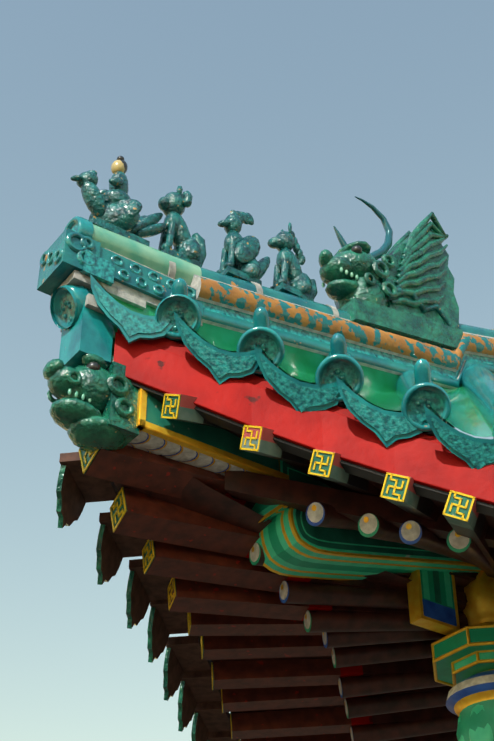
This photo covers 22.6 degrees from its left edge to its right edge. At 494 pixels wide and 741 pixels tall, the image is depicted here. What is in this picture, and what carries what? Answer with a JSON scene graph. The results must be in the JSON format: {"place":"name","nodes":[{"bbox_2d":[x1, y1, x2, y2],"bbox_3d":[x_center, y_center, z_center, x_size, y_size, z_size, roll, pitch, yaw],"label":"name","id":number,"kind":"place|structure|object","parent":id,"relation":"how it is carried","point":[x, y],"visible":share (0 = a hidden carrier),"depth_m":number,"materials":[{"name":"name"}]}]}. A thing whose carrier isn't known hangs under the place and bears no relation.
{"place":"outdoors","nodes":[
{"label":"outdoors","id":0,"kind":"place"},
{"bbox_2d":[56,452,240,740],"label":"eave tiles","id":1,"kind":"object","parent":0,"point":[187,666],"visible":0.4,"depth_m":4.21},
{"bbox_2d":[114,455,411,712],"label":"roof deck","id":2,"kind":"structure","parent":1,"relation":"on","point":[197,496],"depth_m":3.80,"materials":[{"name":"red wood"}]},
{"bbox_2d":[85,445,475,740],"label":"flying rafters","id":3,"kind":"object","parent":1,"relation":"on","point":[227,597],"visible":0.29,"depth_m":4.08,"materials":[{"name":"red wood"}]},
{"bbox_2d":[79,448,239,740],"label":"rafter ends","id":4,"kind":"object","parent":3,"relation":"on","point":[118,508],"visible":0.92,"depth_m":3.79,"materials":[{"name":"yellow paint"}]},
{"bbox_2d":[251,460,482,579],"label":"painted beam","id":5,"kind":"structure","parent":1,"relation":"attached to","point":[292,542],"depth_m":3.84,"materials":[{"name":"green paint"}]},
{"bbox_2d":[407,570,459,634],"bbox_3d":[0.615,0.726,4.114,0.171,0.278,0.055,23,-42,-28],"label":"beam end","id":6,"kind":"object","parent":5,"relation":"on","point":[432,601],"visible":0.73,"depth_m":4.06,"materials":[{"name":"green paint"}]},
{"bbox_2d":[0,0,493,740],"label":"sky","id":7,"kind":"structure","parent":0,"point":[279,113],"materials":[{"name":"blue"}]},
{"bbox_2d":[90,274,493,469],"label":"roof tiles","id":8,"kind":"object","parent":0,"point":[423,403],"visible":1,"depth_m":3.66,"materials":[{"name":"teal ceramic"}]},
{"bbox_2d":[43,353,138,451],"bbox_3d":[-0.473,0.082,3.620,0.278,0.297,0.195,23,-42,-28],"label":"dragon head ornament","id":9,"kind":"object","parent":8,"relation":"attached to","point":[93,408],"visible":0.94,"depth_m":3.56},
{"bbox_2d":[127,388,288,479],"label":"corner beam","id":10,"kind":"structure","parent":8,"relation":"attached to","point":[214,449],"depth_m":3.68,"materials":[{"name":"green paint"}]},
{"bbox_2d":[37,216,493,427],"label":"hip ridge","id":11,"kind":"structure","parent":8,"relation":"on","point":[134,276],"depth_m":4.04,"materials":[{"name":"teal ceramic"}]},
{"bbox_2d":[70,156,168,245],"bbox_3d":[-0.422,-0.572,4.136,0.360,0.394,0.148,11,-37,-15],"label":"immortal on phoenix","id":12,"kind":"object","parent":11,"relation":"on","point":[114,208],"visible":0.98,"depth_m":4.05,"materials":[{"name":"ceramic"}]},
{"bbox_2d":[158,186,205,266],"bbox_3d":[-0.223,-0.485,4.249,0.188,0.340,0.118,10,-37,-13],"label":"roof figurine","id":13,"kind":"object","parent":11,"relation":"on","point":[172,206],"visible":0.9,"depth_m":4.20,"materials":[{"name":"teal ceramic"}]},
{"bbox_2d":[216,210,269,284],"bbox_3d":[-0.009,-0.436,4.406,0.216,0.360,0.114,14,-38,-18],"label":"roof figurine","id":14,"kind":"object","parent":11,"relation":"on","point":[239,254],"visible":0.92,"depth_m":4.34,"materials":[{"name":"ceramic"}]},
{"bbox_2d":[267,222,317,300],"bbox_3d":[0.167,-0.389,4.532,0.207,0.353,0.114,14,-38,-18],"label":"roof figurine","id":15,"kind":"object","parent":11,"relation":"on","point":[295,280],"visible":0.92,"depth_m":4.48,"materials":[{"name":"teal ceramic"}]},
{"bbox_2d":[318,196,462,350],"bbox_3d":[0.534,-0.384,4.849,0.662,0.794,0.215,23,-42,-28],"label":"ridge dragon","id":16,"kind":"object","parent":11,"relation":"on","point":[404,286],"visible":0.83,"depth_m":4.72,"materials":[{"name":"ceramic"}]},
{"bbox_2d":[113,332,493,516],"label":"eave fascia","id":17,"kind":"structure","parent":8,"relation":"attached to","point":[436,471],"depth_m":3.57,"materials":[{"name":"red paint"}]},
{"bbox_2d":[165,393,493,577],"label":"flying rafters","id":18,"kind":"object","parent":8,"relation":"attached to","point":[474,528],"visible":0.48,"depth_m":3.56,"materials":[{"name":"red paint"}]},
{"bbox_2d":[161,394,475,521],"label":"rafter ends","id":19,"kind":"object","parent":18,"relation":"on","point":[459,505],"visible":1,"depth_m":3.45,"materials":[{"name":"yellow paint"}]},
{"bbox_2d":[317,502,493,576],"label":"eave rafters","id":20,"kind":"object","parent":18,"relation":"on","point":[434,543],"visible":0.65,"depth_m":3.70,"materials":[{"name":"brown wood"}]},
{"bbox_2d":[306,502,470,552],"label":"round rafter ends","id":21,"kind":"object","parent":20,"relation":"attached to","point":[410,532],"visible":0.88,"depth_m":3.63,"materials":[{"name":"beige paint"}]},
{"bbox_2d":[225,429,493,547],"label":"roof deck","id":22,"kind":"structure","parent":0,"point":[353,505],"depth_m":3.72,"materials":[{"name":"brown wood"}]},
{"bbox_2d":[255,543,477,740],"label":"eave rafters","id":23,"kind":"object","parent":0,"point":[355,638],"visible":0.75,"depth_m":4.25,"materials":[{"name":"brown wood"}]},
{"bbox_2d":[249,542,353,740],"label":"round rafter ends","id":24,"kind":"object","parent":23,"relation":"attached to","point":[254,553],"visible":0.94,"depth_m":4.02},
{"bbox_2d":[431,571,493,740],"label":"column","id":25,"kind":"structure","parent":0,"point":[463,662],"depth_m":4.00,"materials":[{"name":"green paint"}]}
]}

